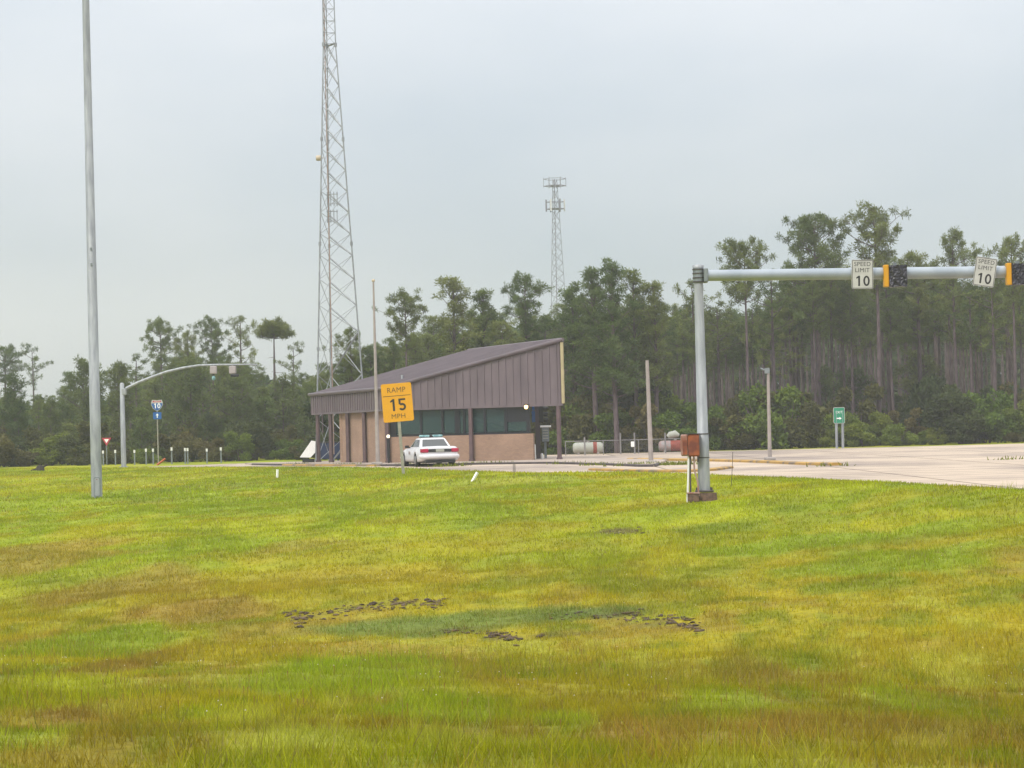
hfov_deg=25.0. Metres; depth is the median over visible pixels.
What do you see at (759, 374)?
pine tree
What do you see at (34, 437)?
shrub
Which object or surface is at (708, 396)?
young pine
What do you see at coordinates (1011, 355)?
pine tree
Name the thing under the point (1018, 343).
pine tree
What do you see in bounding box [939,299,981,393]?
pine tree
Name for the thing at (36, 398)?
pine tree
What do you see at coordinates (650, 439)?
light pole
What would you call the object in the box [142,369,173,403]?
pine tree
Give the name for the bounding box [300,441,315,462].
white panel
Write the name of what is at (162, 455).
shrub
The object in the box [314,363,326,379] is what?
pine tree
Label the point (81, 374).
young pine
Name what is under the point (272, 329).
pine tree
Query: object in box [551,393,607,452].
shrub
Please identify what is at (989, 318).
pine tree
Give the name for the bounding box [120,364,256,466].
signal pole
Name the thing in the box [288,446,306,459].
shrub
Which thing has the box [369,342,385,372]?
pine tree
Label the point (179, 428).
shrub
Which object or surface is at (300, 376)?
pine tree
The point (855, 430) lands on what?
shrub
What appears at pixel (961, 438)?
shrub
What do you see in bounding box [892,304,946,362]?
pine tree
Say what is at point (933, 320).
pine tree
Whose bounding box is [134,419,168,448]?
young pine
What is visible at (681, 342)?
pine tree
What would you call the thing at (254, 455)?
shrub
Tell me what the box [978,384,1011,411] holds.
shrub
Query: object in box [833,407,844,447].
exit sign
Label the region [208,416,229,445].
young pine
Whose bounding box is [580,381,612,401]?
shrub
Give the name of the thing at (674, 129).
sky
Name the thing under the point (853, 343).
pine tree
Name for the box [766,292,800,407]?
pine tree
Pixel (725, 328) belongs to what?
pine tree
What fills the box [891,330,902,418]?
pine tree
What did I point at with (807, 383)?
pine tree
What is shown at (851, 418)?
shrub
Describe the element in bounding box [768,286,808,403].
pine tree
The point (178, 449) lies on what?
shrub
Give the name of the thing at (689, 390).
pine tree
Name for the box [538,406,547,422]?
traffic signal
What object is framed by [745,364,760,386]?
pine tree
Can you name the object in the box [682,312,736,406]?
pine tree
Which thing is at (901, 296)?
pine tree
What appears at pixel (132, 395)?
pine tree
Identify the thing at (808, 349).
pine tree
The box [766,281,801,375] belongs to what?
pine tree
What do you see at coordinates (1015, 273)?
gantry signal
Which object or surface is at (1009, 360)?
pine tree
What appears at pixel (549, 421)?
shrub
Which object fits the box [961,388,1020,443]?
shrub
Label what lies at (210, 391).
pine tree
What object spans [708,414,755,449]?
shrub
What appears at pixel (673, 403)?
shrub
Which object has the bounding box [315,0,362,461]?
radio tower
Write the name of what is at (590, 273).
pine tree
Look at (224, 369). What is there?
pine tree
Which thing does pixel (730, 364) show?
pine tree
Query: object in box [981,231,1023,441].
pine tree
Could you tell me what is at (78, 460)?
shrub
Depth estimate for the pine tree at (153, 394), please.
181.63 m
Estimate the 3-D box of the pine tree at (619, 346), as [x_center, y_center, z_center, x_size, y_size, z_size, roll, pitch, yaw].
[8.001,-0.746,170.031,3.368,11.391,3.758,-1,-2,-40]
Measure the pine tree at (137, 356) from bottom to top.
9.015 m
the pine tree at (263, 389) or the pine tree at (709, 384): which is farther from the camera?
the pine tree at (709, 384)
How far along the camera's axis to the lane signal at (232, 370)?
146.66 m
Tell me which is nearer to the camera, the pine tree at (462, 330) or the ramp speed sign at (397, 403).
the ramp speed sign at (397, 403)
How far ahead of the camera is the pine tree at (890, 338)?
165.34 m
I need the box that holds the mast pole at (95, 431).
[82,0,101,497]
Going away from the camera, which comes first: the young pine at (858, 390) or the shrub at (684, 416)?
the shrub at (684, 416)
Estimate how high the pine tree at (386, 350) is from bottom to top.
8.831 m
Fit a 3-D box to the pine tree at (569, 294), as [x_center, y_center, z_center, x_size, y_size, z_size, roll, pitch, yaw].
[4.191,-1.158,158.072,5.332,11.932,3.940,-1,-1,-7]
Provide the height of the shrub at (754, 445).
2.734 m
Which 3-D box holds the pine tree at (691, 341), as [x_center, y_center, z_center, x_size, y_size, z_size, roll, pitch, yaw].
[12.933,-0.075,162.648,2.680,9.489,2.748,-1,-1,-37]
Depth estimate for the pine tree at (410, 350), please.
201.33 m
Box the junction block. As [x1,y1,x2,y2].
[686,492,699,501]
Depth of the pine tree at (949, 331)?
168.51 m
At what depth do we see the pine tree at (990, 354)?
199.22 m
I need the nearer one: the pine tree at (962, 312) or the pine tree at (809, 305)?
the pine tree at (809, 305)
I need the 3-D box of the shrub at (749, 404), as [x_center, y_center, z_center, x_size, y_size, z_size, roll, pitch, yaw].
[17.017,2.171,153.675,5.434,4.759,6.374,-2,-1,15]
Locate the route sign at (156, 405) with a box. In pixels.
[151,400,162,462]
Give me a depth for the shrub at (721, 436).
156.13 m
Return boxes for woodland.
[0,285,1023,439]
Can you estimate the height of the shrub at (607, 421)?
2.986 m
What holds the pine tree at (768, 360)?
on the ground at (530, 634)
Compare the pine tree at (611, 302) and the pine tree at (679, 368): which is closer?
the pine tree at (611, 302)
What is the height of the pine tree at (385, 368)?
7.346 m
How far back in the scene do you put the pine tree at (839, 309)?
165.14 m
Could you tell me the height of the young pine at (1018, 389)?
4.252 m
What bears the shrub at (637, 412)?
on the ground at (530, 634)
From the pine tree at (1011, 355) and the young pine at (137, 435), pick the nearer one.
the young pine at (137, 435)
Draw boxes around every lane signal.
[210,366,216,379]
[229,365,238,376]
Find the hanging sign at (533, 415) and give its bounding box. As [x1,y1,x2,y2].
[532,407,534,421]
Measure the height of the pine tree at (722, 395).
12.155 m
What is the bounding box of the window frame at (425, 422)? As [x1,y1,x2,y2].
[390,407,530,436]
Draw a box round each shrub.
[0,433,27,466]
[2,436,31,466]
[18,451,39,466]
[19,425,55,465]
[26,432,74,465]
[55,434,88,464]
[66,448,90,465]
[75,421,129,461]
[101,436,120,464]
[120,452,137,463]
[131,448,161,463]
[144,447,167,462]
[152,425,205,447]
[153,431,193,461]
[162,427,198,461]
[166,435,208,461]
[186,418,240,460]
[190,451,209,461]
[193,437,239,461]
[208,447,235,461]
[222,421,277,460]
[223,431,256,460]
[237,446,261,460]
[260,448,278,459]
[268,438,305,459]
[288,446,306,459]
[296,431,339,459]
[302,387,339,435]
[529,401,569,453]
[540,395,607,446]
[540,416,553,428]
[541,428,576,454]
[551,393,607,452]
[561,395,632,453]
[561,400,598,453]
[564,391,626,442]
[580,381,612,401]
[588,411,626,452]
[603,408,633,452]
[607,422,646,452]
[611,379,680,423]
[619,425,647,451]
[627,402,670,451]
[630,419,647,451]
[633,388,684,426]
[652,410,696,451]
[653,427,680,451]
[678,403,689,425]
[681,402,724,449]
[681,404,724,423]
[690,411,726,449]
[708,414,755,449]
[719,435,730,449]
[720,391,757,446]
[725,382,808,449]
[731,413,760,449]
[754,390,826,448]
[793,409,825,445]
[807,428,834,447]
[816,412,847,446]
[820,411,867,446]
[823,383,884,429]
[844,421,878,446]
[859,424,881,445]
[868,409,898,445]
[879,423,918,445]
[888,407,928,444]
[901,373,952,442]
[911,376,948,441]
[912,430,928,444]
[919,391,985,444]
[926,425,949,444]
[941,383,980,408]
[943,428,978,443]
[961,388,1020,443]
[967,429,996,442]
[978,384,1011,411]
[990,379,1018,402]
[996,406,1023,442]
[1002,431,1023,442]
[1007,390,1023,410]
[1017,399,1023,434]
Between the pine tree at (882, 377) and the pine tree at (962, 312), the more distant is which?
the pine tree at (882, 377)
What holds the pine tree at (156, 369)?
on the ground at (530, 634)
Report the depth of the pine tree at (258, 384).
230.15 m
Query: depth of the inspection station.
126.36 m
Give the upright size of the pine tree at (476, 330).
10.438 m
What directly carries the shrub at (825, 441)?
on the ground at (530, 634)
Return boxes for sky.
[0,0,1023,407]
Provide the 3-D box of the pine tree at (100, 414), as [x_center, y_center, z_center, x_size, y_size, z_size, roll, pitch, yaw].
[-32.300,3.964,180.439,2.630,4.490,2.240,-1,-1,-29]
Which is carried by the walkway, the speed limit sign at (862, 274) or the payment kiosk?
the payment kiosk
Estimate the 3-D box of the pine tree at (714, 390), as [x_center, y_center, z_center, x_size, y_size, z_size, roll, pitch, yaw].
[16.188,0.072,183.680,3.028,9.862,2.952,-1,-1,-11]
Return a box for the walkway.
[245,455,666,464]
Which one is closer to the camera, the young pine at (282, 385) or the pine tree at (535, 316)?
the young pine at (282, 385)
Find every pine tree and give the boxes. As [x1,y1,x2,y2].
[0,343,24,396]
[0,396,19,413]
[20,342,53,402]
[24,398,47,430]
[26,394,43,425]
[43,395,59,411]
[56,385,69,402]
[56,398,79,420]
[59,370,83,421]
[83,406,110,422]
[104,362,136,426]
[125,386,145,435]
[127,352,155,412]
[134,379,153,404]
[137,374,160,433]
[137,377,166,432]
[139,315,183,408]
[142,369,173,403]
[147,391,171,435]
[149,360,166,404]
[162,330,203,409]
[167,349,206,371]
[186,314,233,420]
[192,356,219,415]
[202,355,237,418]
[202,374,217,414]
[209,363,238,420]
[217,315,257,423]
[217,350,231,366]
[224,361,251,404]
[229,362,266,395]
[250,371,267,420]
[251,316,295,418]
[253,386,286,458]
[272,341,304,423]
[294,372,315,405]
[303,382,329,432]
[305,371,340,423]
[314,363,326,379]
[320,327,368,381]
[320,354,371,384]
[323,367,339,385]
[324,358,367,381]
[354,346,389,377]
[357,343,385,367]
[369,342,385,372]
[371,363,401,375]
[372,286,427,366]
[377,346,404,369]
[378,335,402,372]
[398,331,432,364]
[401,332,425,366]
[414,332,439,362]
[418,314,450,358]
[423,275,485,360]
[426,319,456,355]
[432,336,471,357]
[455,312,487,348]
[462,311,508,342]
[464,288,497,347]
[466,316,488,347]
[483,320,526,345]
[496,312,511,336]
[500,270,554,341]
[509,306,534,342]
[516,313,564,345]
[518,313,550,338]
[543,303,576,391]
[546,280,600,453]
[548,329,571,400]
[559,297,608,347]
[564,265,622,441]
[577,326,621,402]
[583,257,645,452]
[608,298,644,369]
[617,267,659,451]
[620,301,673,378]
[632,279,681,413]
[661,303,681,394]
[661,334,692,397]
[662,303,714,403]
[663,310,694,402]
[663,358,686,397]
[668,315,689,399]
[672,278,721,402]
[673,299,749,405]
[676,317,718,388]
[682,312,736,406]
[691,360,692,401]
[692,345,728,405]
[692,361,716,405]
[707,308,748,403]
[707,324,727,405]
[708,316,723,405]
[715,235,775,413]
[716,325,745,397]
[720,311,764,391]
[720,318,740,398]
[720,360,745,397]
[725,316,763,384]
[728,267,803,404]
[729,303,770,385]
[741,347,755,370]
[742,315,783,387]
[743,296,786,384]
[744,322,761,390]
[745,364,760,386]
[748,339,782,365]
[753,322,797,390]
[754,353,759,387]
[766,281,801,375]
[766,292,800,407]
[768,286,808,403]
[770,309,825,386]
[773,266,814,392]
[774,211,850,406]
[775,298,784,406]
[777,330,800,389]
[781,283,831,400]
[787,323,822,391]
[788,280,822,392]
[791,280,835,403]
[806,337,810,392]
[807,331,829,358]
[812,295,835,397]
[818,256,851,398]
[820,288,831,401]
[826,200,916,444]
[829,280,869,386]
[829,286,837,390]
[831,280,875,416]
[833,285,875,413]
[834,337,861,386]
[843,285,868,412]
[845,286,861,367]
[851,289,891,384]
[852,292,880,400]
[855,264,906,415]
[858,284,891,414]
[864,294,920,419]
[865,330,873,385]
[866,258,891,413]
[868,256,899,414]
[872,303,876,410]
[873,280,941,375]
[884,288,915,402]
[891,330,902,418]
[892,293,922,394]
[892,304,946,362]
[894,334,903,393]
[894,339,911,364]
[895,250,951,381]
[908,286,954,374]
[908,315,946,371]
[920,282,944,375]
[922,279,974,384]
[926,225,984,442]
[927,279,958,378]
[933,300,968,364]
[937,337,948,383]
[938,284,984,392]
[939,285,957,384]
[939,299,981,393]
[944,302,1000,392]
[947,286,954,383]
[948,344,969,381]
[950,278,1023,441]
[952,282,976,392]
[957,288,1004,389]
[961,286,981,386]
[971,292,1018,440]
[973,311,1005,385]
[977,327,1004,385]
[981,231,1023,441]
[984,286,1023,399]
[985,258,1023,383]
[995,294,1023,384]
[996,345,1005,381]
[997,334,1005,384]
[1000,330,1019,384]
[1009,306,1023,371]
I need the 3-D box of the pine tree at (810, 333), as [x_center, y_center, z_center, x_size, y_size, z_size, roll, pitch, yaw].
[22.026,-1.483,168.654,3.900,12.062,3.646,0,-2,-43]
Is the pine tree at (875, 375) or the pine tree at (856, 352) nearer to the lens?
the pine tree at (856, 352)
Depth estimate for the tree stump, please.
142.94 m
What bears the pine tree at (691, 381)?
on the ground at (530, 634)
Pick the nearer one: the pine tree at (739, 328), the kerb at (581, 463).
the kerb at (581, 463)
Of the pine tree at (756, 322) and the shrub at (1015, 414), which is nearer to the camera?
the shrub at (1015, 414)
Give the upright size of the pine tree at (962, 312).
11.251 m
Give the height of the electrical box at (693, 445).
0.634 m
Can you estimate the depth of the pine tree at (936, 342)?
208.67 m
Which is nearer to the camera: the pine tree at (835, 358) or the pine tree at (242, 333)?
the pine tree at (242, 333)
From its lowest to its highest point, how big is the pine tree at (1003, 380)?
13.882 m
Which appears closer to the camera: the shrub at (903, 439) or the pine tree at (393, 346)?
the shrub at (903, 439)
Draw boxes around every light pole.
[645,360,656,461]
[760,368,775,459]
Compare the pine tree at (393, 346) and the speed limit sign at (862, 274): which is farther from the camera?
the pine tree at (393, 346)
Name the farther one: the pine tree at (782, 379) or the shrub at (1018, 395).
the pine tree at (782, 379)
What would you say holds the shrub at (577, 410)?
on the ground at (530, 634)
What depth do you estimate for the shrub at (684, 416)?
165.82 m
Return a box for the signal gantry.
[686,264,1005,501]
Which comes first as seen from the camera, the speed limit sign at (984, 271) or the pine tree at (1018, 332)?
the speed limit sign at (984, 271)
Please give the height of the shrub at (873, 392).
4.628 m
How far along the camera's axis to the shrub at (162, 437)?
170.14 m
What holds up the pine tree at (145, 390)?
on the ground at (530, 634)
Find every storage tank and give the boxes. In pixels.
[573,441,602,454]
[658,430,680,451]
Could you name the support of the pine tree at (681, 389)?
on the ground at (530, 634)
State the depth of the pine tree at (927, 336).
172.41 m
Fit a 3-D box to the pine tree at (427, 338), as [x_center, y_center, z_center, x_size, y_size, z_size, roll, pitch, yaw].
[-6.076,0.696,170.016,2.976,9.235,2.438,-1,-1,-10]
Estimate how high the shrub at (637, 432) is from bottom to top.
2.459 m
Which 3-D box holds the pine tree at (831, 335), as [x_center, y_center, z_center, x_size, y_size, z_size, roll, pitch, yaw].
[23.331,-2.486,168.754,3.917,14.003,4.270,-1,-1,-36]
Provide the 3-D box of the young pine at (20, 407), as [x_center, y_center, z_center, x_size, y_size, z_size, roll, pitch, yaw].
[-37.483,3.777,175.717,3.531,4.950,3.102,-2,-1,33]
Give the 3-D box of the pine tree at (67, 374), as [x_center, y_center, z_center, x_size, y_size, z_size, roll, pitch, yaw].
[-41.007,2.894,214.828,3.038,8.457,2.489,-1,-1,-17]
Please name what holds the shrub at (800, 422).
on the ground at (530, 634)
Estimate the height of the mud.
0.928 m
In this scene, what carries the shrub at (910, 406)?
on the ground at (530, 634)
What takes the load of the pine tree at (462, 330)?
on the ground at (530, 634)
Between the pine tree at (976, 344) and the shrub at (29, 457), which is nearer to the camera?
the shrub at (29, 457)
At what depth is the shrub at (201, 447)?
166.94 m
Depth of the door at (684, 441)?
63.56 m
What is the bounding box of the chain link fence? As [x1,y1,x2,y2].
[565,433,680,455]
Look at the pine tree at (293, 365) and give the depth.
184.99 m
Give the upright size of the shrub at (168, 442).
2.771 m
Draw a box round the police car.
[400,435,459,466]
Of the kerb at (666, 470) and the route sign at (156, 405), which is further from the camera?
the route sign at (156, 405)
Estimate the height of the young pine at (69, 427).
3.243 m
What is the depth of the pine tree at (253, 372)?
197.41 m
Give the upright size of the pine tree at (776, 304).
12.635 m
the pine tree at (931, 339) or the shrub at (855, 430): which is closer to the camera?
the shrub at (855, 430)
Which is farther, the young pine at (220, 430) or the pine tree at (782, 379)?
the pine tree at (782, 379)
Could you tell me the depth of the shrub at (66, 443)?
166.83 m
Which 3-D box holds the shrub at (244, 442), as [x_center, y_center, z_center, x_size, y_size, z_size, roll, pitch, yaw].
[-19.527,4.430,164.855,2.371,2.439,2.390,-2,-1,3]
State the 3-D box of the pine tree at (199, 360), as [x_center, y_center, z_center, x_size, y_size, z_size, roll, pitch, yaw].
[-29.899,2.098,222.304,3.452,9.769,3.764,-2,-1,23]
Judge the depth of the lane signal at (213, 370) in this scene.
146.67 m
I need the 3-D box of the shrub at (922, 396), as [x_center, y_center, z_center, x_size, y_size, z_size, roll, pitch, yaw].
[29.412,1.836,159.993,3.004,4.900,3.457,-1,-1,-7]
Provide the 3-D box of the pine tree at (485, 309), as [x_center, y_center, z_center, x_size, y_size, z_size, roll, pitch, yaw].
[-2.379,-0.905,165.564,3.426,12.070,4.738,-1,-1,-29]
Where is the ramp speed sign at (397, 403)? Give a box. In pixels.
[381,382,413,473]
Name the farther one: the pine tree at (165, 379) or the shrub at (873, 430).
the pine tree at (165, 379)
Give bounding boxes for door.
[682,440,686,454]
[689,435,698,454]
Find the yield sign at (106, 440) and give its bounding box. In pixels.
[102,438,110,464]
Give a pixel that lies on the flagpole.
(377, 447)
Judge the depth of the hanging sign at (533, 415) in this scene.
127.58 m
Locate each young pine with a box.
[0,371,33,464]
[3,402,37,439]
[39,396,70,460]
[48,422,80,464]
[53,401,78,462]
[56,353,110,432]
[101,359,149,449]
[101,415,117,437]
[126,406,156,452]
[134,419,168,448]
[148,355,192,436]
[156,354,239,460]
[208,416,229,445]
[254,372,304,430]
[293,379,315,432]
[690,392,712,407]
[810,364,839,409]
[826,364,886,414]
[882,393,907,423]
[884,347,943,417]
[1002,383,1023,399]
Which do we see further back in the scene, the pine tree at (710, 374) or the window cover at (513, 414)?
the pine tree at (710, 374)
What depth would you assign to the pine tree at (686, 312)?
165.05 m
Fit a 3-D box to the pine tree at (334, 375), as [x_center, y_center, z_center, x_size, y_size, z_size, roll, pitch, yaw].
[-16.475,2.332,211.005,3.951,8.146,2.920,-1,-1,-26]
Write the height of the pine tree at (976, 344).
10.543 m
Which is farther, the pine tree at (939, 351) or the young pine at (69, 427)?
the pine tree at (939, 351)
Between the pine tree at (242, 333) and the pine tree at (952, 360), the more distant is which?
the pine tree at (952, 360)
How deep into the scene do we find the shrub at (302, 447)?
159.73 m
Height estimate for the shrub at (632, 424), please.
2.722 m
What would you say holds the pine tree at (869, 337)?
on the ground at (530, 634)
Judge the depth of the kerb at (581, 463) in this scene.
115.23 m
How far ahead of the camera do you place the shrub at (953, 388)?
161.21 m
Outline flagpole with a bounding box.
[371,279,381,463]
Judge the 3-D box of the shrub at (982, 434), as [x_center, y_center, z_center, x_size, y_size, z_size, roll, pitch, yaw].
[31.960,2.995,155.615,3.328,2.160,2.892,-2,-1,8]
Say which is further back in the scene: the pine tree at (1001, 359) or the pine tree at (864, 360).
the pine tree at (1001, 359)
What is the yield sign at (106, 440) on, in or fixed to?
on the ground at (530, 634)
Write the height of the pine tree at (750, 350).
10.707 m
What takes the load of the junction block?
on the ground at (530, 634)
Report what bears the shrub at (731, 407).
on the ground at (530, 634)
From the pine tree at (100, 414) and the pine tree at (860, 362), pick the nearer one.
the pine tree at (100, 414)
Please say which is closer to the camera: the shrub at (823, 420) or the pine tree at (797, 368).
the shrub at (823, 420)
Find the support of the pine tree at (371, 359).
on the ground at (530, 634)
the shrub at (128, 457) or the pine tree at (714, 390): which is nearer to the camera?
the shrub at (128, 457)
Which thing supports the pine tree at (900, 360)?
on the ground at (530, 634)
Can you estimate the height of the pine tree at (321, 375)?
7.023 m
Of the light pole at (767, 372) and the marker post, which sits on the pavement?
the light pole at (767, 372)
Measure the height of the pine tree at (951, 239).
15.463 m
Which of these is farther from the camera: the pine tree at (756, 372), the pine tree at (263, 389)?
the pine tree at (756, 372)
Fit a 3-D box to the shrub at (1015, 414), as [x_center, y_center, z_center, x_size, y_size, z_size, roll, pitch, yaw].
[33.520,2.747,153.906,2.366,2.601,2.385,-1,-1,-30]
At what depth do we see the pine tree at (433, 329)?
176.29 m
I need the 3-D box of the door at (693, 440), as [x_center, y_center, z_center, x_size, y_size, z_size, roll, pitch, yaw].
[5.004,1.686,63.532,0.249,0.537,0.012,-2,-1,0]
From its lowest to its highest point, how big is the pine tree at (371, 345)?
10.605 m
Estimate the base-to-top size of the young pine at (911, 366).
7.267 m
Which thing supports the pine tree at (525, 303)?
on the ground at (530, 634)
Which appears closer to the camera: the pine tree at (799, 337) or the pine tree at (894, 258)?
the pine tree at (894, 258)
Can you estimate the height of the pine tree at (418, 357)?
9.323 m
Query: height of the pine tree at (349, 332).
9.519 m
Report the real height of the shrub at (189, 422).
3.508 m
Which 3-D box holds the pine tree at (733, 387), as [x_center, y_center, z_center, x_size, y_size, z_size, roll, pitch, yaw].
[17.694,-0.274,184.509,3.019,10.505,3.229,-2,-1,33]
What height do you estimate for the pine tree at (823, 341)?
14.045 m
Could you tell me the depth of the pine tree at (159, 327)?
194.99 m
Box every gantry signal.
[883,263,907,287]
[1005,261,1023,284]
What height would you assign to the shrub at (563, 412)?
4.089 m
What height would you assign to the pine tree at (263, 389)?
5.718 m
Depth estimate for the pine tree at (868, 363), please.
242.26 m
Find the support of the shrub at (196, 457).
on the ground at (530, 634)
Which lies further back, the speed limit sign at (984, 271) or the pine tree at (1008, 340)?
the pine tree at (1008, 340)
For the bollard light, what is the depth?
126.08 m
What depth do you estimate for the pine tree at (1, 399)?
199.25 m
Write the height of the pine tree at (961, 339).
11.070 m
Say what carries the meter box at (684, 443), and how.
attached to the signal gantry
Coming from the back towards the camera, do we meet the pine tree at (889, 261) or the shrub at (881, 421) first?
the pine tree at (889, 261)
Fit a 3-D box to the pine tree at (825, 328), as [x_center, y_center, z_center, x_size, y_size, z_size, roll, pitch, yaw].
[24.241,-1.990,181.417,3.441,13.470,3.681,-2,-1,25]
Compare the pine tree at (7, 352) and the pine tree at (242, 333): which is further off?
the pine tree at (7, 352)
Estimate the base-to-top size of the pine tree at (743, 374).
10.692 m
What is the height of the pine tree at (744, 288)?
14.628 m
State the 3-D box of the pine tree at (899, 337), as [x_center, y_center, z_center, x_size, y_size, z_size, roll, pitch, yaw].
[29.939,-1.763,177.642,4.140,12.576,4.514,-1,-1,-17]
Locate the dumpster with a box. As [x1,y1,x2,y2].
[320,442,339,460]
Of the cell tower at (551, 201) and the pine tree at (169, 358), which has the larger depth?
the cell tower at (551, 201)
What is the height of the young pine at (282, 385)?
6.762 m
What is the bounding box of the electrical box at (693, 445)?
[688,433,699,456]
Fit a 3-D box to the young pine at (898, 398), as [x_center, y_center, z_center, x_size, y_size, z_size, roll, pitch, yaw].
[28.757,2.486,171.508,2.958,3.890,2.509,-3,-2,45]
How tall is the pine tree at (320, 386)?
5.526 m
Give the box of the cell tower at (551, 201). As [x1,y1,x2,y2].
[543,176,565,319]
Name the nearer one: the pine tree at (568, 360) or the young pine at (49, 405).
the pine tree at (568, 360)
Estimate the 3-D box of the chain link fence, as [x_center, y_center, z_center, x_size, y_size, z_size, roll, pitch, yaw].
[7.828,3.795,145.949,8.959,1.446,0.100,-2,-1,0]
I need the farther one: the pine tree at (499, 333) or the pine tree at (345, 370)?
the pine tree at (345, 370)
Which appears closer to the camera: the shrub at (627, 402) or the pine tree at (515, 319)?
the shrub at (627, 402)
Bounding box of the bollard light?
[387,435,389,462]
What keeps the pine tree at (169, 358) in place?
on the ground at (530, 634)
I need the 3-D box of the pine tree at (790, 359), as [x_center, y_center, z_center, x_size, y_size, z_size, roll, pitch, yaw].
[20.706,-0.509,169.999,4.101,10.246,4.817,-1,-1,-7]
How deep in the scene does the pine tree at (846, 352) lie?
237.69 m
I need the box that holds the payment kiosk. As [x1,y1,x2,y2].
[540,425,550,457]
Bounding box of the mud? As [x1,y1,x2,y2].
[282,526,704,645]
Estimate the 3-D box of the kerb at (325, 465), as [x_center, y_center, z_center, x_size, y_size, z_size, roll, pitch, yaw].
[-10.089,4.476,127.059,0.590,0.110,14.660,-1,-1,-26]
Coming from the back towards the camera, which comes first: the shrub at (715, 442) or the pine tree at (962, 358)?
the pine tree at (962, 358)
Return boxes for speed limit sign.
[852,260,872,288]
[972,256,996,287]
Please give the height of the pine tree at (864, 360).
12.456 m
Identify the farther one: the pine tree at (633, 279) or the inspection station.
the pine tree at (633, 279)
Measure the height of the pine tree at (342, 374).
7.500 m
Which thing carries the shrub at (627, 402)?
on the ground at (530, 634)
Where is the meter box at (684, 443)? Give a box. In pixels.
[680,434,687,455]
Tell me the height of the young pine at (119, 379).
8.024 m
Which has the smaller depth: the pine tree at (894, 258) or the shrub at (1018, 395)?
the shrub at (1018, 395)
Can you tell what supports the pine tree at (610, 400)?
on the ground at (530, 634)
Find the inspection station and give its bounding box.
[308,338,564,462]
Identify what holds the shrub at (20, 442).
on the ground at (530, 634)
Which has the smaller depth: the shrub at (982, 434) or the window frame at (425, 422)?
the window frame at (425, 422)
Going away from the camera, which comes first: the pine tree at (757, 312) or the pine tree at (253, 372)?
the pine tree at (757, 312)
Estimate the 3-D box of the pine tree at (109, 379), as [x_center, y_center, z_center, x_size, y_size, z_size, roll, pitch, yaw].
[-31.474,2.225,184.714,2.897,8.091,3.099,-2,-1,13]
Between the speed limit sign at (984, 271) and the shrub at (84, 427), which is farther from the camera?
the shrub at (84, 427)
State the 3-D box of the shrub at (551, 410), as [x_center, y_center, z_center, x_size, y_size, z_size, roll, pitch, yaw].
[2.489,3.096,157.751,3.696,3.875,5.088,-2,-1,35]
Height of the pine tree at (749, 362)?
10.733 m
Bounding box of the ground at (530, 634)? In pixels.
[0,440,1023,767]
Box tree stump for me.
[31,464,47,470]
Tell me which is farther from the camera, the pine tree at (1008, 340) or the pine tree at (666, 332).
the pine tree at (1008, 340)
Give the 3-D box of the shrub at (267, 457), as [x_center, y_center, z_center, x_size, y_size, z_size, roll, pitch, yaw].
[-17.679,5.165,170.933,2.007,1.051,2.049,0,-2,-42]
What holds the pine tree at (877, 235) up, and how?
on the ground at (530, 634)
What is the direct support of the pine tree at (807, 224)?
on the ground at (530, 634)
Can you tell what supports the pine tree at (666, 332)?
on the ground at (530, 634)
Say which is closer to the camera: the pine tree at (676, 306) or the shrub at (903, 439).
the shrub at (903, 439)
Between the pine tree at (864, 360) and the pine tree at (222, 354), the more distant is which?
the pine tree at (222, 354)
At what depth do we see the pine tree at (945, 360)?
234.47 m
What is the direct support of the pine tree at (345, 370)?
on the ground at (530, 634)
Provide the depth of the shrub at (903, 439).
152.17 m
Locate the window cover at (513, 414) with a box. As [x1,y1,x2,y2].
[507,408,525,421]
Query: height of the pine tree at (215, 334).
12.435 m
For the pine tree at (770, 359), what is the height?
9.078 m
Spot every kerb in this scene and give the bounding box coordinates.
[252,462,660,466]
[282,464,379,465]
[588,466,733,472]
[627,458,840,465]
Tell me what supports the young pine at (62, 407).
on the ground at (530, 634)
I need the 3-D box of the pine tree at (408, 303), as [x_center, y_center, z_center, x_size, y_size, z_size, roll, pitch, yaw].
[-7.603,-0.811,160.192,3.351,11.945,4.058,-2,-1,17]
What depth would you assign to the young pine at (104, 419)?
179.21 m
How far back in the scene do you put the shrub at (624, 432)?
153.20 m
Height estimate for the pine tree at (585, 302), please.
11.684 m
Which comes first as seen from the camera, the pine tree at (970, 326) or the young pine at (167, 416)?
the pine tree at (970, 326)
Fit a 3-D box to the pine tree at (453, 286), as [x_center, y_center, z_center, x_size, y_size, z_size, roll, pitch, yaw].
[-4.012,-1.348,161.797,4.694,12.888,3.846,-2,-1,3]
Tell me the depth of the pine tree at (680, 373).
203.32 m
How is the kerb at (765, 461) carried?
on the pavement
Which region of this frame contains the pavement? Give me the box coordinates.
[149,443,1023,488]
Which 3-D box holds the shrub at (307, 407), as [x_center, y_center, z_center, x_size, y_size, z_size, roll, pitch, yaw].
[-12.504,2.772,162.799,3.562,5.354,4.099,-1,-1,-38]
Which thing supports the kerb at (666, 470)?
on the pavement

